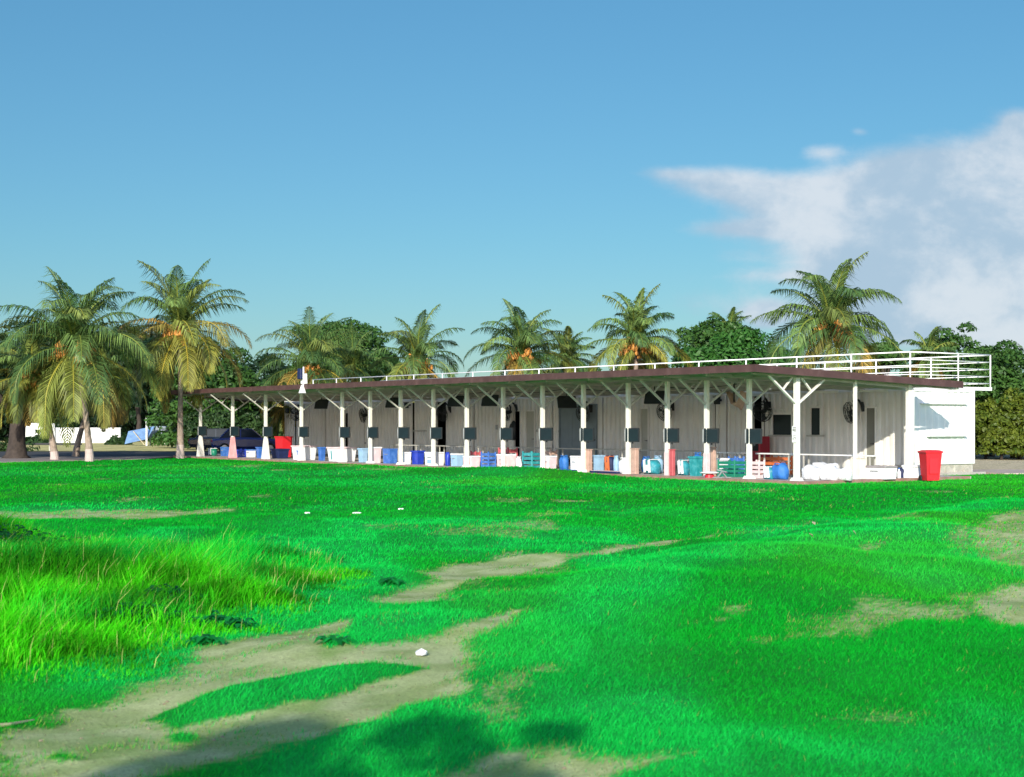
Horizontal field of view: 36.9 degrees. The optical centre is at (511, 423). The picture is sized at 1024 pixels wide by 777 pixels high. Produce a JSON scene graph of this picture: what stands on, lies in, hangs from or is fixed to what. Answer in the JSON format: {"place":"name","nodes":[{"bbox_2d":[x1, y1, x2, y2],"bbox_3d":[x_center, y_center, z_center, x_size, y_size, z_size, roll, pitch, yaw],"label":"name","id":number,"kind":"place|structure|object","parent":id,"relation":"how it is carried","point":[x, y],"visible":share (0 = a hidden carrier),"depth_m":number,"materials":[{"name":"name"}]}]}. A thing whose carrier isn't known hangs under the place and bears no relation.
{"place":"outdoors","nodes":[
{"label":"outdoors","id":0,"kind":"place"},
{"bbox_2d":[0,456,172,462],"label":"path","id":1,"kind":"structure","parent":0,"point":[32,459],"depth_m":77.15,"materials":[{"name":"concrete"}]},
{"bbox_2d":[0,451,220,456],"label":"road","id":2,"kind":"structure","parent":0,"point":[103,453],"depth_m":92.34,"materials":[{"name":"grey asphalt"}]},
{"bbox_2d":[188,428,244,451],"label":"parked car","id":3,"kind":"object","parent":2,"relation":"on","point":[213,433],"visible":0.23,"depth_m":97.27,"materials":[{"name":"black paint"}]},
{"bbox_2d":[210,429,275,452],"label":"parked car","id":4,"kind":"object","parent":2,"relation":"on","point":[249,439],"visible":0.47,"depth_m":92.16,"materials":[{"name":"blue paint"}]},
{"bbox_2d":[1,439,275,450],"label":"verge","id":5,"kind":"structure","parent":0,"point":[138,446],"depth_m":113.76,"materials":[{"name":"green plant"}]},
{"bbox_2d":[0,305,18,395],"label":"coconut palm","id":6,"kind":"object","parent":5,"relation":"on","point":[3,335],"visible":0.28,"depth_m":80.27,"materials":[{"name":"green plant"}]},
{"bbox_2d":[0,352,31,440],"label":"broadleaf tree","id":7,"kind":"object","parent":5,"relation":"on","point":[5,432],"visible":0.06,"depth_m":154.21,"materials":[{"name":"green plant"}]},
{"bbox_2d":[0,319,82,437],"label":"broadleaf tree","id":8,"kind":"object","parent":5,"relation":"on","point":[18,345],"visible":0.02,"depth_m":157.55,"materials":[{"name":"green plant"}]},
{"bbox_2d":[26,423,120,442],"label":"boundary wall","id":9,"kind":"structure","parent":5,"relation":"on","point":[98,436],"depth_m":139.90,"materials":[{"name":"white paint"}]},
{"bbox_2d":[56,329,158,440],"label":"broadleaf tree","id":10,"kind":"object","parent":5,"relation":"on","point":[132,416],"visible":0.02,"depth_m":151.61,"materials":[{"name":"green plant"}]},
{"bbox_2d":[104,434,133,444],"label":"bush","id":11,"kind":"object","parent":5,"relation":"on","point":[115,439],"visible":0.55,"depth_m":127.44,"materials":[{"name":"green plant"}]},
{"bbox_2d":[125,417,153,445],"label":"tarpaulin frame","id":12,"kind":"object","parent":5,"relation":"on","point":[138,435],"visible":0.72,"depth_m":122.31,"materials":[{"name":"white paint"}]},
{"bbox_2d":[97,325,183,441],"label":"broadleaf tree","id":13,"kind":"object","parent":5,"relation":"on","point":[146,390],"visible":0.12,"depth_m":148.68,"materials":[{"name":"green plant"}]},
{"bbox_2d":[89,329,202,432],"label":"broadleaf tree","id":14,"kind":"object","parent":5,"relation":"on","point":[127,426],"visible":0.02,"depth_m":155.49,"materials":[{"name":"green plant"}]},
{"bbox_2d":[174,411,211,448],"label":"bush","id":15,"kind":"object","parent":5,"relation":"on","point":[190,424],"visible":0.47,"depth_m":103.36,"materials":[{"name":"green plant"}]},
{"bbox_2d":[144,337,271,446],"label":"broadleaf tree","id":16,"kind":"object","parent":5,"relation":"on","point":[158,438],"visible":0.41,"depth_m":110.77,"materials":[{"name":"green plant"}]},
{"bbox_2d":[202,407,245,428],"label":"bush","id":17,"kind":"object","parent":5,"relation":"on","point":[218,420],"visible":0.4,"depth_m":103.42,"materials":[{"name":"green plant"}]},
{"bbox_2d":[238,410,274,438],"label":"bush","id":18,"kind":"object","parent":5,"relation":"on","point":[252,418],"visible":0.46,"depth_m":105.48,"materials":[{"name":"green plant"}]},
{"bbox_2d":[235,352,290,422],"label":"broadleaf tree","id":19,"kind":"object","parent":5,"relation":"on","point":[255,367],"visible":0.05,"depth_m":120.14,"materials":[{"name":"green plant"}]},
{"bbox_2d":[253,306,364,429],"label":"coconut palm","id":20,"kind":"object","parent":5,"relation":"on","point":[312,353],"visible":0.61,"depth_m":103.24,"materials":[{"name":"green plant"}]},
{"bbox_2d":[285,319,399,384],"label":"broadleaf tree","id":21,"kind":"object","parent":5,"relation":"on","point":[375,343],"visible":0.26,"depth_m":118.62,"materials":[{"name":"green plant"}]},
{"bbox_2d":[320,321,394,382],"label":"coconut palm","id":22,"kind":"object","parent":5,"relation":"on","point":[356,348],"visible":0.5,"depth_m":111.47,"materials":[{"name":"green plant"}]},
{"bbox_2d":[0,457,1023,776],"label":"lawn","id":23,"kind":"structure","parent":0,"point":[326,716],"depth_m":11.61,"materials":[{"name":"plant"}]},
{"bbox_2d":[0,522,72,544],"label":"weed","id":24,"kind":"object","parent":23,"relation":"on","point":[5,533],"visible":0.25,"depth_m":21.24,"materials":[{"name":"green plant"}]},
{"bbox_2d":[0,326,79,459],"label":"coconut palm","id":25,"kind":"object","parent":23,"relation":"on","point":[27,391],"visible":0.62,"depth_m":74.16,"materials":[{"name":"green plant"}]},
{"bbox_2d":[0,266,160,460],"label":"coconut palm","id":26,"kind":"object","parent":23,"relation":"on","point":[73,328],"visible":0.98,"depth_m":71.96,"materials":[{"name":"green plant"}]},
{"bbox_2d":[84,602,181,625],"bbox_3d":[-3.414,1.694,13.692,0.915,0.214,0.715,0,0,21],"label":"weed","id":27,"kind":"object","parent":23,"relation":"on","point":[136,611],"visible":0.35,"depth_m":13.61,"materials":[{"name":"green plant"}]},
{"bbox_2d":[128,584,208,602],"bbox_3d":[-3.407,1.689,15.030,0.943,0.222,0.683,0,0,0],"label":"weed","id":28,"kind":"object","parent":23,"relation":"on","point":[169,591],"visible":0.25,"depth_m":15.02,"materials":[{"name":"green plant"}]},
{"bbox_2d":[96,258,253,458],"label":"coconut palm","id":29,"kind":"object","parent":23,"relation":"on","point":[180,330],"visible":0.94,"depth_m":78.14,"materials":[{"name":"green plant"}]},
{"bbox_2d":[0,512,349,680],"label":"seed stalks","id":30,"kind":"object","parent":23,"relation":"on","point":[159,590],"visible":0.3,"depth_m":14.96,"materials":[{"name":"green plant"}]},
{"bbox_2d":[0,503,373,692],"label":"tall grass","id":31,"kind":"structure","parent":23,"relation":"on","point":[237,584],"depth_m":14.95,"materials":[{"name":"green plant"}]},
{"bbox_2d":[185,634,227,644],"bbox_3d":[-2.479,1.742,12.372,0.346,0.082,0.343,0,0,-19],"label":"weed","id":32,"kind":"object","parent":23,"relation":"on","point":[205,638],"visible":1,"depth_m":12.32,"materials":[{"name":"green plant"}]},
{"bbox_2d":[182,610,255,628],"bbox_3d":[-2.579,1.729,13.520,0.672,0.156,0.449,0,0,9],"label":"weed","id":33,"kind":"object","parent":23,"relation":"on","point":[230,621],"visible":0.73,"depth_m":13.48,"materials":[{"name":"green plant"}]},
{"bbox_2d":[312,634,355,645],"bbox_3d":[-1.400,1.695,12.007,0.372,0.062,0.266,0,0,0],"label":"weed","id":34,"kind":"object","parent":23,"relation":"on","point":[324,638],"visible":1,"depth_m":11.97,"materials":[{"name":"green plant"}]},
{"bbox_2d":[284,387,990,472],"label":"container building","id":35,"kind":"structure","parent":23,"relation":"on","point":[945,422],"depth_m":61.55,"materials":[{"name":"beige paint"}]},
{"bbox_2d":[525,410,535,456],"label":"door","id":36,"kind":"structure","parent":35,"relation":"in","point":[530,415],"depth_m":70.24,"materials":[{"name":"beige paint"}]},
{"bbox_2d":[559,404,597,459],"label":"door","id":37,"kind":"structure","parent":35,"relation":"in","point":[569,425],"depth_m":67.70,"materials":[{"name":"grey paint"}]},
{"bbox_2d":[640,408,649,460],"bbox_3d":[5.524,0.476,63.844,0.105,2.228,0.547,0,0,-36],"label":"door","id":38,"kind":"structure","parent":35,"relation":"in","point":[644,412],"depth_m":63.83,"materials":[{"name":"beige paint"}]},
{"bbox_2d":[313,351,991,390],"bbox_3d":[3.029,-1.826,71.337,4.496,1.312,42.373,0,0,-36],"label":"roof railing","id":39,"kind":"object","parent":35,"relation":"on","point":[930,371],"visible":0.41,"depth_m":57.22,"materials":[{"name":"white metal"}]},
{"bbox_2d":[753,397,771,421],"bbox_3d":[9.524,-0.519,57.910,0.782,0.890,0.707,0,12,39],"label":"wall fan","id":40,"kind":"object","parent":35,"relation":"attached to","point":[767,404],"depth_m":57.77,"materials":[{"name":"black plastic"}]},
{"bbox_2d":[768,412,792,436],"bbox_3d":[10.103,0.048,57.534,0.150,0.906,1.287,0,0,-36],"label":"window","id":41,"kind":"structure","parent":35,"relation":"in","point":[781,423],"depth_m":57.59,"materials":[{"name":"black glass"}]},
{"bbox_2d":[806,406,824,436],"bbox_3d":[11.091,-0.074,56.148,0.150,1.130,0.764,0,0,-36],"label":"window","id":42,"kind":"structure","parent":35,"relation":"in","point":[815,412],"depth_m":56.21,"materials":[{"name":"black glass"}]},
{"bbox_2d":[843,398,864,423],"bbox_3d":[12.120,-0.456,54.353,0.707,0.890,0.782,-12,1,-6],"label":"wall fan","id":43,"kind":"object","parent":35,"relation":"attached to","point":[850,412],"depth_m":54.31,"materials":[{"name":"black plastic"}]},
{"bbox_2d":[864,407,876,464],"bbox_3d":[12.649,0.506,54.120,0.105,2.167,0.509,0,0,-36],"label":"door","id":44,"kind":"structure","parent":35,"relation":"in","point":[870,413],"depth_m":54.16,"materials":[{"name":"grey paint"}]},
{"bbox_2d":[917,450,942,480],"bbox_3d":[13.123,1.340,48.222,0.600,0.990,0.665,0,0,-10],"label":"wheelie bin","id":45,"kind":"object","parent":23,"relation":"on","point":[930,463],"visible":0.98,"depth_m":47.96,"materials":[{"name":"red plastic"}]},
{"bbox_2d":[0,0,1023,420],"label":"sky","id":46,"kind":"structure","parent":0,"point":[373,162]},
{"bbox_2d":[197,453,985,481],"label":"pavement","id":47,"kind":"structure","parent":0,"point":[640,471],"depth_m":61.88,"materials":[{"name":"concrete"}]},
{"bbox_2d":[274,436,292,456],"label":"storage tub","id":48,"kind":"object","parent":47,"relation":"on","point":[283,442],"visible":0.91,"depth_m":78.92,"materials":[{"name":"red plastic"}]},
{"bbox_2d":[291,445,317,459],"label":"storage tub","id":49,"kind":"object","parent":47,"relation":"on","point":[309,452],"visible":0.9,"depth_m":72.86,"materials":[{"name":"white plastic"}]},
{"bbox_2d":[326,447,357,460],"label":"storage tub","id":50,"kind":"object","parent":47,"relation":"on","point":[334,453],"visible":0.69,"depth_m":69.91,"materials":[{"name":"white plastic"}]},
{"bbox_2d":[382,448,397,462],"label":"cooler box","id":51,"kind":"object","parent":47,"relation":"on","point":[389,455],"visible":0.99,"depth_m":66.46,"materials":[{"name":"blue plastic"}]},
{"bbox_2d":[424,452,444,464],"bbox_3d":[-3.219,1.470,63.550,0.555,0.553,0.754,0,0,-36],"label":"cooler box","id":52,"kind":"object","parent":47,"relation":"on","point":[439,458],"visible":0.76,"depth_m":63.36,"materials":[{"name":"white plastic"}]},
{"bbox_2d":[481,452,495,466],"bbox_3d":[-0.927,1.438,60.482,0.387,0.616,0.539,0,0,-36],"label":"crate","id":53,"kind":"object","parent":47,"relation":"on","point":[488,458],"visible":0.79,"depth_m":60.33,"materials":[{"name":"blue plastic"}]},
{"bbox_2d":[496,454,516,466],"bbox_3d":[-0.226,1.469,59.091,0.509,0.553,0.687,0,0,-36],"label":"cooler box","id":54,"kind":"object","parent":47,"relation":"on","point":[510,459],"visible":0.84,"depth_m":58.88,"materials":[{"name":"plastic"}]},
{"bbox_2d":[522,451,539,467],"bbox_3d":[0.754,1.411,58.756,0.459,0.670,0.643,0,0,-36],"label":"crate","id":55,"kind":"object","parent":47,"relation":"on","point":[531,458],"visible":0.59,"depth_m":58.58,"materials":[{"name":"teal plastic"}]},
{"bbox_2d":[170,364,963,480],"bbox_3d":[-3.832,0.014,68.059,9.791,3.472,50.369,0,0,-36],"label":"tee shelter","id":56,"kind":"object","parent":47,"relation":"on","point":[748,379],"visible":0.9,"depth_m":54.70,"materials":[{"name":"metal"}]},
{"bbox_2d":[539,428,552,441],"bbox_3d":[1.288,0.440,56.661,0.560,0.540,0.231,0,0,27],"label":"post screen","id":57,"kind":"object","parent":56,"relation":"attached to","point":[546,434],"visible":1,"depth_m":56.55,"materials":[{"name":"black plastic"}]},
{"bbox_2d":[557,393,576,407],"bbox_3d":[2.096,-1.075,58.777,0.760,1.018,0.217,0,0,-20],"label":"hanging monitor","id":58,"kind":"object","parent":56,"relation":"hanging from","point":[566,401],"visible":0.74,"depth_m":58.72,"materials":[{"name":"black plastic"}]},
{"bbox_2d":[580,428,593,442],"bbox_3d":[2.709,0.440,54.726,0.560,0.540,0.231,0,0,29],"label":"post screen","id":59,"kind":"object","parent":56,"relation":"attached to","point":[587,434],"visible":1,"depth_m":54.63,"materials":[{"name":"black plastic"}]},
{"bbox_2d":[624,428,639,443],"bbox_3d":[4.158,0.440,52.751,0.560,0.540,0.231,0,0,31],"label":"post screen","id":60,"kind":"object","parent":56,"relation":"attached to","point":[632,435],"visible":1,"depth_m":52.64,"materials":[{"name":"black plastic"}]},
{"bbox_2d":[644,386,664,403],"bbox_3d":[5.071,-1.184,54.721,0.760,1.018,0.217,0,0,34],"label":"hanging monitor","id":61,"kind":"object","parent":56,"relation":"hanging from","point":[650,398],"visible":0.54,"depth_m":54.68,"materials":[{"name":"black plastic"}]},
{"bbox_2d":[663,428,678,443],"bbox_3d":[5.339,0.440,51.139,0.560,0.540,0.231,0,0,30],"label":"post screen","id":62,"kind":"object","parent":56,"relation":"attached to","point":[671,435],"visible":1,"depth_m":51.03,"materials":[{"name":"black plastic"}]},
{"bbox_2d":[702,428,718,444],"bbox_3d":[6.455,0.440,49.616,0.560,0.540,0.231,0,0,29],"label":"post screen","id":63,"kind":"object","parent":56,"relation":"attached to","point":[710,435],"visible":1,"depth_m":49.52,"materials":[{"name":"black plastic"}]},
{"bbox_2d":[726,382,745,409],"bbox_3d":[7.532,-0.901,51.421,0.426,0.946,0.680,0,0,-36],"label":"hanging canvas","id":64,"kind":"object","parent":56,"relation":"hanging from","point":[739,403],"visible":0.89,"depth_m":51.39,"materials":[{"name":"beige fabric"}]},
{"bbox_2d":[745,428,761,445],"bbox_3d":[7.591,0.440,48.069,0.560,0.540,0.231,0,0,30],"label":"post screen","id":65,"kind":"object","parent":56,"relation":"attached to","point":[753,436],"visible":1,"depth_m":47.96,"materials":[{"name":"black plastic"}]},
{"bbox_2d":[592,455,604,469],"bbox_3d":[3.111,1.448,55.231,0.302,0.596,0.411,0,0,-36],"label":"storage tub","id":66,"kind":"object","parent":47,"relation":"on","point":[598,462],"visible":0.86,"depth_m":55.12,"materials":[{"name":"blue plastic"}]},
{"bbox_2d":[630,448,639,473],"bbox_3d":[4.200,1.301,52.501,0.208,0.890,0.283,0,0,-36],"label":"leaning board","id":67,"kind":"object","parent":47,"relation":"on","point":[634,460],"visible":0.98,"depth_m":52.41,"materials":[{"name":"beige wood"}]},
{"bbox_2d":[642,458,660,473],"bbox_3d":[4.814,1.484,52.937,0.534,0.525,0.701,0,0,-36],"label":"bag","id":68,"kind":"object","parent":47,"relation":"on","point":[651,466],"visible":1,"depth_m":52.69,"materials":[{"name":"teal plastic"}]},
{"bbox_2d":[677,459,689,474],"bbox_3d":[5.750,1.480,51.514,0.344,0.533,0.446,0,0,-36],"label":"bag","id":69,"kind":"object","parent":47,"relation":"on","point":[683,467],"visible":1,"depth_m":51.35,"materials":[{"name":"plastic"}]},
{"bbox_2d":[688,456,702,475],"bbox_3d":[6.086,1.424,50.855,0.324,0.645,0.442,0,0,-36],"label":"storage tub","id":70,"kind":"object","parent":47,"relation":"on","point":[695,464],"visible":0.92,"depth_m":50.73,"materials":[{"name":"teal plastic"}]},
{"bbox_2d":[717,459,745,476],"bbox_3d":[7.159,1.469,49.943,0.566,0.554,0.798,0,0,-36],"label":"crate","id":71,"kind":"object","parent":47,"relation":"on","point":[734,470],"visible":0.79,"depth_m":49.78,"materials":[{"name":"green plastic"}]},
{"bbox_2d":[752,460,764,477],"bbox_3d":[7.788,1.456,48.676,0.283,0.580,0.388,0,0,-36],"label":"crate","id":72,"kind":"object","parent":47,"relation":"on","point":[757,467],"visible":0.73,"depth_m":48.56,"materials":[{"name":"plastic"}]},
{"bbox_2d":[752,436,769,469],"bbox_3d":[9.300,1.121,57.654,0.565,1.250,0.520,0,0,-36],"label":"drinks machine","id":73,"kind":"object","parent":47,"relation":"on","point":[764,447],"visible":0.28,"depth_m":57.47,"materials":[{"name":"red plastic"}]},
{"bbox_2d":[758,455,792,473],"bbox_3d":[9.018,1.431,52.580,0.686,0.630,0.972,0,0,-36],"label":"crate","id":74,"kind":"object","parent":47,"relation":"on","point":[773,460],"visible":0.43,"depth_m":52.38,"materials":[{"name":"orange plastic"}]},
{"bbox_2d":[772,463,788,479],"bbox_3d":[8.318,1.490,47.676,0.449,0.513,0.591,0,0,-36],"label":"bag","id":75,"kind":"object","parent":47,"relation":"on","point":[780,470],"visible":1,"depth_m":47.47,"materials":[{"name":"blue plastic"}]},
{"bbox_2d":[801,464,820,479],"bbox_3d":[9.203,1.508,47.213,0.452,0.477,0.572,0,0,-36],"label":"sack","id":76,"kind":"object","parent":47,"relation":"on","point":[810,472],"visible":0.99,"depth_m":47.03,"materials":[{"name":"white plastic"}]},
{"bbox_2d":[819,466,839,479],"bbox_3d":[9.703,1.522,46.875,0.454,0.447,0.568,0,0,-36],"label":"sack","id":77,"kind":"object","parent":47,"relation":"on","point":[829,473],"visible":0.98,"depth_m":46.69,"materials":[{"name":"white fabric"}]},
{"bbox_2d":[800,454,878,466],"bbox_3d":[10.491,1.380,49.357,0.340,0.740,3.084,0,0,-36],"label":"long bench","id":78,"kind":"object","parent":47,"relation":"on","point":[870,456],"visible":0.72,"depth_m":49.34,"materials":[{"name":"white paint"}]},
{"bbox_2d":[851,458,865,478],"bbox_3d":[10.847,1.415,48.068,0.289,0.662,0.401,0,0,-36],"label":"leaning board","id":79,"kind":"object","parent":47,"relation":"on","point":[860,468],"visible":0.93,"depth_m":47.93,"materials":[{"name":"white wood"}]},
{"bbox_2d":[866,465,897,478],"bbox_3d":[11.529,1.538,48.068,0.635,0.416,0.870,0,0,-36],"label":"cooler box","id":80,"kind":"object","parent":47,"relation":"on","point":[881,472],"visible":1,"depth_m":47.82,"materials":[{"name":"white plastic"}]},
{"bbox_2d":[901,465,920,477],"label":"tub","id":81,"kind":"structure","parent":47,"relation":"on","point":[912,471],"depth_m":48.88,"materials":[{"name":"plastic"}]},
{"bbox_2d":[195,437,1023,456],"bbox_3d":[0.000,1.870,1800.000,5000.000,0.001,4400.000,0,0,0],"label":"ground","id":82,"kind":"structure","parent":0,"point":[1006,455],"depth_m":88.54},
{"bbox_2d":[0,353,58,457],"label":"shade tree","id":83,"kind":"object","parent":82,"relation":"on","point":[16,446],"visible":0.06,"depth_m":77.62,"materials":[{"name":"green plant"}]},
{"bbox_2d":[70,338,141,456],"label":"coconut palm","id":84,"kind":"object","parent":82,"relation":"on","point":[123,415],"visible":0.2,"depth_m":83.48,"materials":[{"name":"green plant"}]},
{"bbox_2d":[261,381,295,435],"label":"coconut palm","id":85,"kind":"object","parent":82,"relation":"on","point":[276,413],"visible":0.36,"depth_m":89.45,"materials":[{"name":"green plant"}]},
{"bbox_2d":[368,304,464,402],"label":"coconut palm","id":86,"kind":"object","parent":82,"relation":"on","point":[416,359],"visible":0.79,"depth_m":92.38,"materials":[{"name":"green plant"}]},
{"bbox_2d":[464,298,581,376],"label":"coconut palm","id":87,"kind":"object","parent":82,"relation":"on","point":[522,353],"visible":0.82,"depth_m":84.40,"materials":[{"name":"green plant"}]},
{"bbox_2d":[535,326,596,372],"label":"coconut palm","id":88,"kind":"object","parent":82,"relation":"on","point":[569,331],"visible":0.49,"depth_m":99.43,"materials":[{"name":"green plant"}]},
{"bbox_2d":[173,456,969,484],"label":"kerb","id":89,"kind":"structure","parent":82,"relation":"on","point":[805,482],"depth_m":49.46,"materials":[{"name":"grey concrete"}]},
{"bbox_2d":[575,283,693,371],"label":"coconut palm","id":90,"kind":"object","parent":82,"relation":"on","point":[635,346],"visible":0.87,"depth_m":77.41,"materials":[{"name":"green plant"}]},
{"bbox_2d":[671,315,758,367],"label":"broadleaf tree","id":91,"kind":"object","parent":82,"relation":"on","point":[695,336],"visible":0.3,"depth_m":98.92,"materials":[{"name":"green plant"}]},
{"bbox_2d":[708,307,753,332],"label":"coconut palm","id":92,"kind":"object","parent":82,"relation":"on","point":[732,316],"visible":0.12,"depth_m":103.50,"materials":[{"name":"green plant"}]},
{"bbox_2d":[670,328,799,395],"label":"broadleaf tree","id":93,"kind":"object","parent":82,"relation":"on","point":[728,346],"visible":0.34,"depth_m":82.58,"materials":[{"name":"green plant"}]},
{"bbox_2d":[750,251,908,374],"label":"coconut palm","id":94,"kind":"object","parent":82,"relation":"on","point":[834,317],"visible":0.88,"depth_m":65.60,"materials":[{"name":"green plant"}]},
{"bbox_2d":[865,338,907,374],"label":"broadleaf tree","id":95,"kind":"object","parent":82,"relation":"on","point":[881,347],"visible":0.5,"depth_m":95.20,"materials":[{"name":"green plant"}]},
{"bbox_2d":[911,321,997,453],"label":"broadleaf tree","id":96,"kind":"object","parent":82,"relation":"on","point":[949,336],"visible":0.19,"depth_m":83.18,"materials":[{"name":"green plant"}]},
{"bbox_2d":[972,457,1023,468],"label":"gravel strip","id":97,"kind":"object","parent":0,"point":[997,463],"depth_m":69.13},
{"bbox_2d":[895,326,959,379],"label":"coconut palm","id":98,"kind":"object","parent":97,"relation":"on","point":[928,345],"visible":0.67,"depth_m":75.70,"materials":[{"name":"green plant"}]},
{"bbox_2d":[952,370,998,446],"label":"bank shrub","id":99,"kind":"object","parent":97,"relation":"on","point":[979,394],"visible":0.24,"depth_m":78.42,"materials":[{"name":"green plant"}]},
{"bbox_2d":[975,397,1001,458],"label":"bank shrub","id":100,"kind":"object","parent":97,"relation":"on","point":[984,411],"visible":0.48,"depth_m":77.37,"materials":[{"name":"green plant"}]},
{"bbox_2d":[971,339,1023,457],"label":"broadleaf tree","id":101,"kind":"object","parent":97,"relation":"on","point":[1004,376],"visible":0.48,"depth_m":78.94,"materials":[{"name":"green plant"}]},
{"bbox_2d":[977,416,1023,459],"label":"bank shrub","id":102,"kind":"object","parent":97,"relation":"on","point":[1003,429],"visible":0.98,"depth_m":75.55,"materials":[{"name":"green plant"}]},
{"bbox_2d":[992,387,1023,458],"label":"bank shrub","id":103,"kind":"object","parent":97,"relation":"on","point":[1012,412],"visible":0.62,"depth_m":76.43,"materials":[{"name":"green plant"}]},
{"bbox_2d":[1007,426,1023,456],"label":"bank shrub","id":104,"kind":"object","parent":97,"relation":"on","point":[1018,444],"visible":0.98,"depth_m":75.14,"materials":[{"name":"green plant"}]},
{"bbox_2d":[972,469,1023,473],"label":"side path","id":105,"kind":"structure","parent":0,"point":[1003,471],"depth_m":57.08,"materials":[{"name":"beige concrete"}]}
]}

